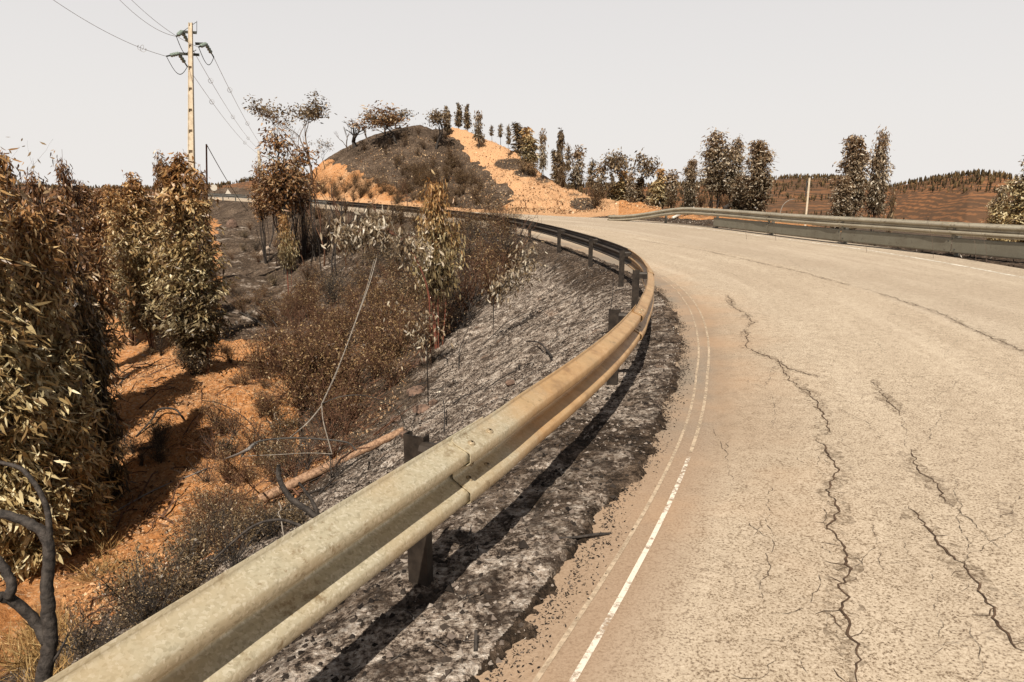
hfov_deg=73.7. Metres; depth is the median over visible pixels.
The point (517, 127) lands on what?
eucalyptus tree
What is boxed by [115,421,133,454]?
shrub
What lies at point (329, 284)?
shrub
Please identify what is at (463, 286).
shrub
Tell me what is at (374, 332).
shrub
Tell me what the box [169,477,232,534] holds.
shrub
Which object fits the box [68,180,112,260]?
eucalyptus tree
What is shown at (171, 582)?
shrub
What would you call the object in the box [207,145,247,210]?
telephone cable
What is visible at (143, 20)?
power line
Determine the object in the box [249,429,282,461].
shrub
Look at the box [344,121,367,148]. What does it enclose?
bare tree
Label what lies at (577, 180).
eucalyptus tree
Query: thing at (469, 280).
shrub
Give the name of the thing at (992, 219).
eucalyptus tree
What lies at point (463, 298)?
shrub
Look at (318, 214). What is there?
burnt sapling
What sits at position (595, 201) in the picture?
scrub
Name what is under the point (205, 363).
shrub
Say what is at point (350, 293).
shrub
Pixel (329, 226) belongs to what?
burnt sapling
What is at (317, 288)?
shrub
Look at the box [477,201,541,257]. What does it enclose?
shrub
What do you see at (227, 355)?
shrub
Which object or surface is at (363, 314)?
shrub
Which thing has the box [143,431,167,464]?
shrub
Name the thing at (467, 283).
shrub
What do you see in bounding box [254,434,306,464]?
shrub
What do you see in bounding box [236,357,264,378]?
shrub
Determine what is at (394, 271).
shrub
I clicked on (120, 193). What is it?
eucalyptus tree
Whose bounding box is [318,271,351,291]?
shrub
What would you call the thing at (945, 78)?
sky
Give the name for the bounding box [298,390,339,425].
shrub
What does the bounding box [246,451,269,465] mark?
shrub
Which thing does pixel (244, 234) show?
shrub
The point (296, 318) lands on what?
shrub
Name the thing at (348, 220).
burnt sapling
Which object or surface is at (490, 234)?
shrub
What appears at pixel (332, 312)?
shrub
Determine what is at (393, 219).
shrub
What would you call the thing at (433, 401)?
rock
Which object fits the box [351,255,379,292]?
shrub
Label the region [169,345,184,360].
shrub
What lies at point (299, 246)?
shrub
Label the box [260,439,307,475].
shrub
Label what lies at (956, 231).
guardrail
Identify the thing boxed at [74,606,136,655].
shrub
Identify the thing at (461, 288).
shrub
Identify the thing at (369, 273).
shrub
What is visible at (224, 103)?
power line
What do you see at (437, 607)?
ash clods
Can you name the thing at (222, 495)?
shrub
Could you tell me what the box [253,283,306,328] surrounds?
shrub
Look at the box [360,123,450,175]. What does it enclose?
scrub
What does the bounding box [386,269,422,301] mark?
shrub
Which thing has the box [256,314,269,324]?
shrub
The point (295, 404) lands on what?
shrub
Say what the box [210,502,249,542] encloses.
shrub
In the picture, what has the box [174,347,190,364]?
shrub
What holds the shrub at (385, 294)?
on the ground at (246, 269)
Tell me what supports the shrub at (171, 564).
on the ground at (246, 269)
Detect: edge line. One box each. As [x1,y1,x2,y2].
[522,231,709,451]
[532,274,699,681]
[567,217,1020,276]
[570,458,689,681]
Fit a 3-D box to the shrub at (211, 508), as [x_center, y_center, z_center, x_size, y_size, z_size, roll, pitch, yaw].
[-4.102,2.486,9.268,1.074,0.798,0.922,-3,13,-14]
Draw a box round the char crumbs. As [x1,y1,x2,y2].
[485,286,695,681]
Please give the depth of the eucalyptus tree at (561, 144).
66.04 m
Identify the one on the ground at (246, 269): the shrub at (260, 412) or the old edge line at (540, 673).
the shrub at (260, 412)
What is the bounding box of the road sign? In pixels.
[211,184,216,197]
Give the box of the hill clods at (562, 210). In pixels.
[318,136,730,213]
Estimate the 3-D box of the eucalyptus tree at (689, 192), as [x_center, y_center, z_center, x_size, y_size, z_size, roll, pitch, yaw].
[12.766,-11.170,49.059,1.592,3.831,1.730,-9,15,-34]
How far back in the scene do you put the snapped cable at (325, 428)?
7.08 m
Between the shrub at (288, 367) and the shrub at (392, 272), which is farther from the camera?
the shrub at (392, 272)
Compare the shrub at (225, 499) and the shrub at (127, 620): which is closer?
the shrub at (127, 620)
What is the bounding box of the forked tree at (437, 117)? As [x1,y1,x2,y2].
[424,108,454,148]
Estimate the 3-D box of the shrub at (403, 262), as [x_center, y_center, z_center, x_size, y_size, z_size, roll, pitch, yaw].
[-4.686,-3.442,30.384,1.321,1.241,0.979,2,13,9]
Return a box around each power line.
[54,0,163,55]
[120,0,172,35]
[134,2,197,46]
[193,50,259,150]
[195,78,259,155]
[214,58,276,157]
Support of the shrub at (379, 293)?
on the ground at (246, 269)
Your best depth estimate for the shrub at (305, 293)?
32.07 m
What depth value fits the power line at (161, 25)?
28.66 m
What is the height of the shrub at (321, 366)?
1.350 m
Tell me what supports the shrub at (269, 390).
on the ground at (246, 269)
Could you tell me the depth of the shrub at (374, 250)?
35.48 m
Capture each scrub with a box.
[275,192,526,243]
[309,166,460,206]
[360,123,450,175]
[398,148,493,205]
[512,156,611,208]
[652,189,728,207]
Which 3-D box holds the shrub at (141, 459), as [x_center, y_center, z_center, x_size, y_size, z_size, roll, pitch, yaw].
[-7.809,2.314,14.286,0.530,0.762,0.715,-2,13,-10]
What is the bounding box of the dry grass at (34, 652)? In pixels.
[0,524,153,681]
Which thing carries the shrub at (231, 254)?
on the ground at (246, 269)
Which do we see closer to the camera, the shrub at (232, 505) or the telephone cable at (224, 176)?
the shrub at (232, 505)
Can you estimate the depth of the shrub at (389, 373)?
16.44 m
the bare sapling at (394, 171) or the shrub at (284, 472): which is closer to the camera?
the shrub at (284, 472)
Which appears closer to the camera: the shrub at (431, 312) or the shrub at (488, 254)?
the shrub at (431, 312)
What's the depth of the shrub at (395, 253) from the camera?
32.35 m
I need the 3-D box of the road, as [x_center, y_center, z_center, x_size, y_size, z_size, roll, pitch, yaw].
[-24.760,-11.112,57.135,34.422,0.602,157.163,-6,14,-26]
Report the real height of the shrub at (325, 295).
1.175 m
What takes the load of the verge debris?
on the ground at (246, 269)
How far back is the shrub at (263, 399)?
16.07 m
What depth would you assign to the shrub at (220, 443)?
14.54 m
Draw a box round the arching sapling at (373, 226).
[320,202,444,379]
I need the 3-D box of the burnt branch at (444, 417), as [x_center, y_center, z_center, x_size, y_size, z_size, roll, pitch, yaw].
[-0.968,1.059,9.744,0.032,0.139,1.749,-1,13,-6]
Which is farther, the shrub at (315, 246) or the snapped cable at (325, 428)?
the shrub at (315, 246)
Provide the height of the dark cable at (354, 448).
0.190 m
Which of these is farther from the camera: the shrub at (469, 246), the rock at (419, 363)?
the shrub at (469, 246)
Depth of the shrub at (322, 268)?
35.17 m
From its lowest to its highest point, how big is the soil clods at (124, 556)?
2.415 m
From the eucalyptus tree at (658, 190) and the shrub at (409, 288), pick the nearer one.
the shrub at (409, 288)
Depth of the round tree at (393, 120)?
80.67 m
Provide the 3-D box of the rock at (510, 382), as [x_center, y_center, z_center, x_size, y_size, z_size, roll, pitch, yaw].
[-0.026,0.618,10.000,0.144,0.106,0.152,1,13,4]
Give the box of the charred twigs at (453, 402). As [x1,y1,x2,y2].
[19,248,629,673]
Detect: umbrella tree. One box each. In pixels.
[242,91,336,186]
[600,146,666,200]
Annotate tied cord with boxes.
[278,502,283,535]
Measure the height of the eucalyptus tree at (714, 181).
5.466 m
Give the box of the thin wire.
[243,453,329,456]
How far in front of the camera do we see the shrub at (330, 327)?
25.82 m
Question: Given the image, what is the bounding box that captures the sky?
[0,0,1023,187]
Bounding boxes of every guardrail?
[44,193,654,681]
[607,206,1023,259]
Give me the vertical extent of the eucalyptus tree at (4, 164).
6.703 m
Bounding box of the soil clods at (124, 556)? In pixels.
[56,325,382,638]
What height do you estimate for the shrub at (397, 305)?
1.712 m
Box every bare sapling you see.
[366,188,381,212]
[388,160,399,195]
[393,177,407,205]
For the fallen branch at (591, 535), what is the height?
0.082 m
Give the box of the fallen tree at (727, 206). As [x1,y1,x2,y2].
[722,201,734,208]
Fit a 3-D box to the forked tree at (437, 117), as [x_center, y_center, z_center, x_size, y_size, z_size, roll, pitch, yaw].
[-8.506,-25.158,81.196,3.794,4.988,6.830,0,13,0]
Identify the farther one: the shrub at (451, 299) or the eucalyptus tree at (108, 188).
the eucalyptus tree at (108, 188)
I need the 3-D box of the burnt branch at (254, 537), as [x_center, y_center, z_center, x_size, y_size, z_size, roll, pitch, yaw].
[-2.750,2.079,8.307,0.336,0.325,2.505,2,13,10]
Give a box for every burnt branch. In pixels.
[136,407,183,436]
[202,400,267,449]
[239,312,280,347]
[239,480,339,555]
[299,451,372,522]
[443,400,444,431]
[458,326,468,368]
[474,630,477,651]
[483,313,524,344]
[484,364,520,390]
[526,341,552,358]
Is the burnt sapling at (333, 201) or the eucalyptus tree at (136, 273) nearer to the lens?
the eucalyptus tree at (136, 273)
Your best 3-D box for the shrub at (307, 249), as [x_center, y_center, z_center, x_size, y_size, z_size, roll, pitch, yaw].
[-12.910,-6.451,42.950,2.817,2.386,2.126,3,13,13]
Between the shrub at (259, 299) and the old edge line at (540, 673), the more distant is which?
the shrub at (259, 299)
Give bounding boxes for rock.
[226,218,237,227]
[259,246,274,254]
[390,415,400,422]
[406,385,424,397]
[412,404,430,413]
[413,356,429,368]
[429,399,437,405]
[505,379,514,385]
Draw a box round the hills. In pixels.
[16,175,1019,227]
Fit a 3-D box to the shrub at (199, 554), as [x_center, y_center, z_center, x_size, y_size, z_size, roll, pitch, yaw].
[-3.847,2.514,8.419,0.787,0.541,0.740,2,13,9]
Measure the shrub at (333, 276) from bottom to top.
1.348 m
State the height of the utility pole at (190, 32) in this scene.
13.030 m
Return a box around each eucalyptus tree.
[0,147,55,297]
[0,168,104,582]
[0,198,123,552]
[14,162,54,209]
[25,184,143,389]
[48,150,90,257]
[49,220,135,507]
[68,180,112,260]
[91,186,111,267]
[96,170,176,352]
[99,190,140,345]
[101,184,114,208]
[114,186,126,205]
[139,152,241,374]
[149,149,174,315]
[193,165,225,336]
[243,120,323,273]
[243,156,272,263]
[288,143,317,260]
[443,105,451,132]
[454,102,463,127]
[462,103,471,129]
[471,110,485,148]
[488,125,494,137]
[497,123,503,144]
[505,124,511,156]
[510,122,523,155]
[518,126,539,168]
[537,128,548,179]
[549,150,557,183]
[554,128,567,187]
[562,142,572,190]
[565,144,587,190]
[585,158,597,195]
[590,162,608,198]
[606,170,631,201]
[606,173,615,198]
[623,173,637,202]
[632,175,646,203]
[645,186,653,205]
[646,168,669,207]
[662,169,683,208]
[680,159,700,207]
[688,127,742,208]
[720,135,746,208]
[727,175,752,210]
[735,139,777,211]
[825,175,856,228]
[828,133,875,229]
[861,124,895,230]
[886,186,896,232]
[980,184,1011,240]
[990,155,1023,242]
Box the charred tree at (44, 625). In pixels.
[0,461,68,681]
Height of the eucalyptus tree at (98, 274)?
5.621 m
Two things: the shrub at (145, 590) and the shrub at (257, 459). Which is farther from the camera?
the shrub at (257, 459)
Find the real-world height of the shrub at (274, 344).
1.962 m
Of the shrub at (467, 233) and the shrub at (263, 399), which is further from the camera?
the shrub at (467, 233)
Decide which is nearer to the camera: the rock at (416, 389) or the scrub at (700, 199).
the rock at (416, 389)
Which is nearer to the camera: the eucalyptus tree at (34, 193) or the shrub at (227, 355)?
the eucalyptus tree at (34, 193)
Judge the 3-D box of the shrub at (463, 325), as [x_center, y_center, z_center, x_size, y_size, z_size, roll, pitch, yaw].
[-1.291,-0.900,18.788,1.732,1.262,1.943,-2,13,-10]
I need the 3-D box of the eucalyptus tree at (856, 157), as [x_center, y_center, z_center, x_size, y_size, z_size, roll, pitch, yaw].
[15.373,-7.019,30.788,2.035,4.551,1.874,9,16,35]
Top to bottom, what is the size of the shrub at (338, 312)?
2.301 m
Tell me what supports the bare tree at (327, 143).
on the ground at (246, 269)
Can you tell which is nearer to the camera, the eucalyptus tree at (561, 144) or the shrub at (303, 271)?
the shrub at (303, 271)
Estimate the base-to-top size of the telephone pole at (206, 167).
7.326 m
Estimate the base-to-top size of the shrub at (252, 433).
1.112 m
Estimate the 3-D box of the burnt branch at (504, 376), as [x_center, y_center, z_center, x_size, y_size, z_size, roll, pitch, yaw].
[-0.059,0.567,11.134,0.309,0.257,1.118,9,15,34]
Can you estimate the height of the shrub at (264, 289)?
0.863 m
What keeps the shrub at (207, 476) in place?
on the ground at (246, 269)
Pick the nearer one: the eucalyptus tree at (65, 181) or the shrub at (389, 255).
the eucalyptus tree at (65, 181)
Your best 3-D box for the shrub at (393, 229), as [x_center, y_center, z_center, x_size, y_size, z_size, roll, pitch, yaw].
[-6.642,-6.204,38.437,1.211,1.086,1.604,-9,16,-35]
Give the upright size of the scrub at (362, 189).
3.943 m
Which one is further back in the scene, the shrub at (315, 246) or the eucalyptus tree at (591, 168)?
the eucalyptus tree at (591, 168)
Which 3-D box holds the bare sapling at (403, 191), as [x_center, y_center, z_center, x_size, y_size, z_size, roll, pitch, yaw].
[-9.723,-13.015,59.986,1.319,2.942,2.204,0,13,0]
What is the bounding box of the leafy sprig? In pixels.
[380,296,454,412]
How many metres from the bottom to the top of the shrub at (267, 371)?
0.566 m
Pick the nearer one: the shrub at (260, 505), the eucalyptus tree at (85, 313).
the shrub at (260, 505)
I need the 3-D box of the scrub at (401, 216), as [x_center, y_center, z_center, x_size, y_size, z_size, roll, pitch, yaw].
[-8.756,-7.481,41.894,5.430,3.343,35.875,-9,15,-34]
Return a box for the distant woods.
[17,168,1021,226]
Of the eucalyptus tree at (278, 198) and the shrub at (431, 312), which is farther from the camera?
the eucalyptus tree at (278, 198)
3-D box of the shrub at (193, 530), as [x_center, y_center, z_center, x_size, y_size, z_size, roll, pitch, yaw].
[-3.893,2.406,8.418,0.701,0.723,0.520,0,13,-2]
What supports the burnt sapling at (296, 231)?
on the ground at (246, 269)
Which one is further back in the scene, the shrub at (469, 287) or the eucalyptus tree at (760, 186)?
the eucalyptus tree at (760, 186)
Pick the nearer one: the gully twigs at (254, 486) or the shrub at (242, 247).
the gully twigs at (254, 486)
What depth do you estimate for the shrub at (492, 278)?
19.98 m
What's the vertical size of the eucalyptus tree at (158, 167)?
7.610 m
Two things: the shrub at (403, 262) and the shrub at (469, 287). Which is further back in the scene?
the shrub at (403, 262)
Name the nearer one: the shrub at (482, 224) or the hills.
the shrub at (482, 224)
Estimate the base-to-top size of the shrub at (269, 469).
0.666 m
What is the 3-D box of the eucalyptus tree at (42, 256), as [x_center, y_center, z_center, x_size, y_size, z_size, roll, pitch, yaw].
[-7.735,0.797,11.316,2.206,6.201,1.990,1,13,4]
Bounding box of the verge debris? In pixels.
[597,214,1023,267]
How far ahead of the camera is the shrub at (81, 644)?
5.28 m
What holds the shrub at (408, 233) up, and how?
on the ground at (246, 269)
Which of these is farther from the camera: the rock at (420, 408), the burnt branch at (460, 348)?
the burnt branch at (460, 348)
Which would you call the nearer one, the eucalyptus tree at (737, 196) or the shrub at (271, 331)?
the shrub at (271, 331)
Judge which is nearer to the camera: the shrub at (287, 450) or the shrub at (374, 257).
the shrub at (287, 450)
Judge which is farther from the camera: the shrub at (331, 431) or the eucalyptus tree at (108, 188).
the eucalyptus tree at (108, 188)
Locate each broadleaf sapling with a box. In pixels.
[275,209,300,289]
[406,169,468,348]
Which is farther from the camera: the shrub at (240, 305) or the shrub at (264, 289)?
the shrub at (264, 289)
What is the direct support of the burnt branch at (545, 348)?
on the ground at (246, 269)
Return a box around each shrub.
[36,586,122,661]
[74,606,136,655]
[81,562,191,620]
[83,540,181,610]
[86,536,199,622]
[106,569,177,630]
[109,592,157,633]
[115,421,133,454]
[119,430,147,453]
[127,432,147,468]
[131,556,198,605]
[138,413,176,448]
[139,569,200,605]
[141,532,201,581]
[142,552,220,601]
[143,408,176,447]
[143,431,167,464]
[144,344,156,354]
[144,419,175,432]
[144,442,173,462]
[151,328,168,355]
[152,514,227,576]
[158,520,219,558]
[160,507,224,558]
[161,487,248,536]
[163,399,255,459]
[164,490,246,543]
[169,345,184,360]
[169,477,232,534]
[170,345,214,376]
[170,451,218,482]
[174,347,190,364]
[176,348,217,375]
[176,478,245,517]
[178,501,217,551]
[181,484,220,507]
[182,343,224,360]
[183,445,248,487]
[188,479,249,511]
[191,499,264,568]
[191,504,272,555]
[192,423,247,458]
[194,390,233,428]
[198,487,242,536]
[199,441,253,484]
[199,492,244,517]
[201,408,238,435]
[202,480,249,531]
[209,457,293,513]
[209,507,235,546]
[210,401,246,433]
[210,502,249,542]
[211,427,249,456]
[214,344,238,362]
[215,338,235,352]
[219,450,264,483]
[220,289,259,313]
[223,373,244,384]
[224,250,239,258]
[225,497,284,546]
[226,277,241,293]
[226,409,275,453]
[227,362,258,384]
[229,328,291,378]
[229,421,291,460]
[231,490,290,525]
[231,494,282,521]
[232,494,270,520]
[233,344,281,368]
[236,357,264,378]
[238,230,249,237]
[238,240,247,250]
[239,321,349,401]
[240,285,271,305]
[242,430,317,478]
[244,292,298,326]
[244,317,295,352]
[244,388,289,420]
[245,389,282,411]
[245,433,306,471]
[246,318,326,371]
[246,450,297,485]
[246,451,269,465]
[247,355,346,412]
[247,373,276,388]
[247,384,284,402]
[248,237,262,250]
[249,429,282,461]
[249,451,311,492]
[250,401,266,417]
[250,492,288,539]
[251,249,263,261]
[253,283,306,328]
[254,283,270,296]
[254,339,330,374]
[254,361,274,377]
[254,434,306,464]
[255,406,300,435]
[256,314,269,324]
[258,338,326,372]
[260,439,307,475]
[260,498,293,525]
[262,313,346,373]
[262,417,320,470]
[264,420,299,448]
[265,283,305,315]
[265,298,310,320]
[265,441,311,472]
[267,272,283,285]
[268,491,313,531]
[270,244,280,265]
[271,336,369,389]
[272,327,354,393]
[272,404,307,429]
[273,388,398,461]
[275,305,347,345]
[276,331,343,396]
[279,333,369,400]
[280,298,346,340]
[281,300,334,336]
[282,285,308,309]
[284,275,327,318]
[287,272,315,302]
[287,318,319,342]
[289,341,381,409]
[291,220,326,252]
[293,380,350,420]
[294,353,392,434]
[295,234,307,259]
[295,260,322,282]
[296,368,395,438]
[297,303,335,327]
[298,287,373,336]
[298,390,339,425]
[301,292,365,350]
[304,253,350,278]
[305,267,344,289]
[305,277,326,298]
[306,294,353,333]
[307,226,324,256]
[307,317,354,338]
[307,336,342,361]
[309,310,342,343]
[311,281,332,303]
[315,329,386,385]
[315,430,372,477]
[316,267,340,305]
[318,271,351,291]
[319,231,343,252]
[319,264,344,287]
[320,276,338,294]
[328,366,384,420]
[330,270,360,301]
[332,276,365,309]
[334,277,396,339]
[343,254,376,285]
[343,309,406,364]
[344,303,386,338]
[348,328,440,390]
[350,270,403,320]
[351,239,393,256]
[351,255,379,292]
[351,283,439,341]
[352,342,394,378]
[354,272,387,300]
[355,211,401,251]
[356,261,376,287]
[356,312,418,359]
[358,246,381,265]
[359,268,404,299]
[360,312,417,353]
[362,204,385,219]
[364,253,412,281]
[364,282,420,325]
[365,247,393,277]
[368,256,409,284]
[368,278,405,311]
[373,228,389,255]
[375,234,394,251]
[375,284,422,326]
[376,249,405,272]
[377,245,405,268]
[377,296,467,350]
[380,209,396,227]
[381,237,411,268]
[382,266,413,303]
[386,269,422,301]
[387,223,404,235]
[390,220,419,255]
[390,249,410,278]
[390,263,461,308]
[394,251,414,273]
[394,297,461,336]
[400,309,457,347]
[402,251,427,292]
[411,259,496,304]
[414,279,464,325]
[433,274,468,317]
[434,284,482,321]
[441,269,480,307]
[442,285,501,328]
[443,258,505,309]
[445,211,464,236]
[448,200,492,232]
[448,241,505,308]
[449,230,523,311]
[450,249,491,301]
[456,217,482,239]
[457,220,505,272]
[457,228,481,277]
[457,230,482,255]
[459,211,525,257]
[459,246,494,263]
[461,224,476,239]
[463,241,511,270]
[463,244,517,305]
[470,216,543,260]
[473,217,498,238]
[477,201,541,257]
[478,258,503,283]
[480,232,539,275]
[482,224,498,252]
[485,219,528,268]
[495,224,528,272]
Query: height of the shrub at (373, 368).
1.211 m
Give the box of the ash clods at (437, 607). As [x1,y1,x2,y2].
[5,245,680,681]
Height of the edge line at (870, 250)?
0.348 m
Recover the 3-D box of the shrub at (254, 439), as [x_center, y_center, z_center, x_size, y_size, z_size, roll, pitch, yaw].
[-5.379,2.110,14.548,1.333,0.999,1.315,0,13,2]
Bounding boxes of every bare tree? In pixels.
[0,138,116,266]
[262,100,310,159]
[308,138,333,169]
[334,126,350,152]
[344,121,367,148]
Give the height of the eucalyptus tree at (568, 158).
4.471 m
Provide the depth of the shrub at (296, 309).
29.98 m
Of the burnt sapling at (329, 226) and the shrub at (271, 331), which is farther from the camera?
the burnt sapling at (329, 226)
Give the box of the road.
[145,196,1023,681]
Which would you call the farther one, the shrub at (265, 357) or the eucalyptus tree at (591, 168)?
the eucalyptus tree at (591, 168)
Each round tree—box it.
[345,100,409,143]
[360,108,418,135]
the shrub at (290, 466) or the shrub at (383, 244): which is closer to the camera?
the shrub at (290, 466)
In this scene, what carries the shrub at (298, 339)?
on the ground at (246, 269)
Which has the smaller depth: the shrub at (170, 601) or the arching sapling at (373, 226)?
the shrub at (170, 601)
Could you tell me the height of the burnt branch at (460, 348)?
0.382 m
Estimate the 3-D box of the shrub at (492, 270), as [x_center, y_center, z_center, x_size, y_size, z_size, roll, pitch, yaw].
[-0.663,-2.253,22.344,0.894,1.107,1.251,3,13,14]
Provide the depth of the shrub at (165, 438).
14.82 m
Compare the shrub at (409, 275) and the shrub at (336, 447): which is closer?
the shrub at (336, 447)
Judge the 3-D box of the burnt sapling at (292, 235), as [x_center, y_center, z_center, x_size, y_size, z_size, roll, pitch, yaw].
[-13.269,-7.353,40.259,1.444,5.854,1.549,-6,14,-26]
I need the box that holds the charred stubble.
[2,240,679,681]
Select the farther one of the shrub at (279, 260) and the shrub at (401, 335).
the shrub at (279, 260)
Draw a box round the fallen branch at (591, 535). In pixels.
[552,532,611,538]
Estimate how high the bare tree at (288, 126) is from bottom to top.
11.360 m
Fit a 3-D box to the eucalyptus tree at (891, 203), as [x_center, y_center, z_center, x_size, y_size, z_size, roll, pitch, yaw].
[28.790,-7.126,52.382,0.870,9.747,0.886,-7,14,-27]
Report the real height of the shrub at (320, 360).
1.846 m
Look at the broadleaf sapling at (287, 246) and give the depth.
34.11 m
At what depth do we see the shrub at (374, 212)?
42.69 m
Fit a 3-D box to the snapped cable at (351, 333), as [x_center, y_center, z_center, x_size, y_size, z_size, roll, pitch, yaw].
[-2.053,-0.266,8.850,0.031,1.306,3.068,0,13,1]
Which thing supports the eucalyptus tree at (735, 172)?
on the ground at (246, 269)
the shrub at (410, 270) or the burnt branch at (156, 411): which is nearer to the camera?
the burnt branch at (156, 411)
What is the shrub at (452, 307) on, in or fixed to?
on the ground at (246, 269)
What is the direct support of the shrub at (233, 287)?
on the ground at (246, 269)
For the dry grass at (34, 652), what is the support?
on the ground at (246, 269)
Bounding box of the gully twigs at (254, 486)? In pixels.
[62,330,432,626]
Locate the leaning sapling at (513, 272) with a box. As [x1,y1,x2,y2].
[480,236,547,339]
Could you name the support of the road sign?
on the ground at (246, 269)
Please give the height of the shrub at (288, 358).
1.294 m
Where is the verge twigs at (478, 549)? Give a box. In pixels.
[355,276,665,668]
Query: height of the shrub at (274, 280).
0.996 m
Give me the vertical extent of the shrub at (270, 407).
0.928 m
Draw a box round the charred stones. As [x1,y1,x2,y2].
[9,258,663,680]
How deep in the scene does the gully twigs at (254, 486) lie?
13.97 m
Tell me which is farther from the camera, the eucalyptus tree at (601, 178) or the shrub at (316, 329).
the eucalyptus tree at (601, 178)
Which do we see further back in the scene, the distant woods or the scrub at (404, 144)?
the distant woods
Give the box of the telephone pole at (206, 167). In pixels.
[206,144,207,215]
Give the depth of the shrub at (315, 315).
28.40 m
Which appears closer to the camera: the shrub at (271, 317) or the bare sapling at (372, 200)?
the shrub at (271, 317)
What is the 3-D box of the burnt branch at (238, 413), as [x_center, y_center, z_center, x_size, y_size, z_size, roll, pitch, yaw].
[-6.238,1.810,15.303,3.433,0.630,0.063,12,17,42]
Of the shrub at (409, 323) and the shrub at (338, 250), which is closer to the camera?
the shrub at (409, 323)
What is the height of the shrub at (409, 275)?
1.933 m
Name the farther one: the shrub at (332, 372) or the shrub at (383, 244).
the shrub at (383, 244)
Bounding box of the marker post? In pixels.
[804,178,810,225]
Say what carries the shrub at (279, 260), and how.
on the ground at (246, 269)
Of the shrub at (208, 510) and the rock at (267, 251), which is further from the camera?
the rock at (267, 251)
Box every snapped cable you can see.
[290,406,320,436]
[321,403,331,452]
[322,258,376,402]
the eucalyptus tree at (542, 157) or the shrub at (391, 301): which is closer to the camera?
the shrub at (391, 301)
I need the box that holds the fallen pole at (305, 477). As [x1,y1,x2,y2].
[258,427,404,502]
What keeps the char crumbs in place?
on the road
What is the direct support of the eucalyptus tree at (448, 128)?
on the ground at (246, 269)
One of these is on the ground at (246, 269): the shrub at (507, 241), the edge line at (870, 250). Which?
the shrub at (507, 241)
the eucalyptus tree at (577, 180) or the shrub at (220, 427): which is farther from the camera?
the eucalyptus tree at (577, 180)
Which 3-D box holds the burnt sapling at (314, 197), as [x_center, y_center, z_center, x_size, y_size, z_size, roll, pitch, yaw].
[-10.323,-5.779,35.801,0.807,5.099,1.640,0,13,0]
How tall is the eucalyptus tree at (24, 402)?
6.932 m
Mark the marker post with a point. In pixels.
(806, 191)
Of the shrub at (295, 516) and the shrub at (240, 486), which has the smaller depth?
the shrub at (295, 516)
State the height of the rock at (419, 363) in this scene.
0.377 m
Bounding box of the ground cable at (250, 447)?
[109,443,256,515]
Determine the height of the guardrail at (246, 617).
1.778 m
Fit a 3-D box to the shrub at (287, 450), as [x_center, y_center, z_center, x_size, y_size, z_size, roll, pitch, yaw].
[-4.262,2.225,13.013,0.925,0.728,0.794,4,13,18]
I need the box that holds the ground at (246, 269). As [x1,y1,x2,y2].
[0,125,1023,681]
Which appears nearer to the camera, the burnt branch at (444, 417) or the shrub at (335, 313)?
the burnt branch at (444, 417)
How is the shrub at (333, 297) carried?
on the ground at (246, 269)
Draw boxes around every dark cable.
[241,437,356,456]
[322,395,404,425]
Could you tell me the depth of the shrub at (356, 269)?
31.98 m
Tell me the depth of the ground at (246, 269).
11.52 m
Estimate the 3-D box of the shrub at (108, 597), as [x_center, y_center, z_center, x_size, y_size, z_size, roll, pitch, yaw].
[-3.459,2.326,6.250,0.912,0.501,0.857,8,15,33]
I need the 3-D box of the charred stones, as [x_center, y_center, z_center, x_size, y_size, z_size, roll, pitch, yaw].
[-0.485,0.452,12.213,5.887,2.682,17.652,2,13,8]
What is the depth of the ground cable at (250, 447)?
13.00 m
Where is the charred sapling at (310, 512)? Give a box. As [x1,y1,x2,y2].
[213,465,319,559]
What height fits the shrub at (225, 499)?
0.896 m
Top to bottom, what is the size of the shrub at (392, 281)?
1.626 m
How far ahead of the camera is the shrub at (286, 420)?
15.69 m
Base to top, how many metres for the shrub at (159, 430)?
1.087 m
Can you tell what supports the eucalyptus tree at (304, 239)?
on the ground at (246, 269)
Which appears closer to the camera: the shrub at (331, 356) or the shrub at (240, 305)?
the shrub at (331, 356)
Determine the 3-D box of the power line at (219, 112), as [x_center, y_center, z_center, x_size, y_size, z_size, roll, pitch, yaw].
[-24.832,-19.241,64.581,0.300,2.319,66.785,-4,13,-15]
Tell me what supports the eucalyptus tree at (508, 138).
on the ground at (246, 269)
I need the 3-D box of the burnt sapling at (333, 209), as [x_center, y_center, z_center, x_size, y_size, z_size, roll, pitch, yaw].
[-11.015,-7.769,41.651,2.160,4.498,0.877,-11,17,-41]
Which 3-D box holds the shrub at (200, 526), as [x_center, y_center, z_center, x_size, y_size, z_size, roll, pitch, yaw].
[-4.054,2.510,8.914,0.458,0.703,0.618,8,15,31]
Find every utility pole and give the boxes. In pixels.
[166,22,213,201]
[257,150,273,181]
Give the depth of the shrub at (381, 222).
36.70 m
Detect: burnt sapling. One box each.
[265,175,300,263]
[269,206,275,246]
[285,188,304,264]
[293,184,315,261]
[298,179,313,267]
[302,181,321,274]
[303,172,324,266]
[316,178,343,249]
[321,178,336,275]
[327,184,342,245]
[331,192,360,282]
[333,197,352,255]
[334,188,353,268]
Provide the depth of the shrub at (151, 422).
15.22 m
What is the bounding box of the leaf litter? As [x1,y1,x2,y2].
[54,310,415,639]
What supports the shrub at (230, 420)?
on the ground at (246, 269)
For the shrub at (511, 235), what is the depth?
23.74 m
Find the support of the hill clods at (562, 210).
on the ground at (246, 269)
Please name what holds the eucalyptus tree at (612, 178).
on the ground at (246, 269)
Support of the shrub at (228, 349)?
on the ground at (246, 269)
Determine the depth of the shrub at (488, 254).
23.19 m
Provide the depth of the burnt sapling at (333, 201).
40.15 m
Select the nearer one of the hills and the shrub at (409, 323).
the shrub at (409, 323)
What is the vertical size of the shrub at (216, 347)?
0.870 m

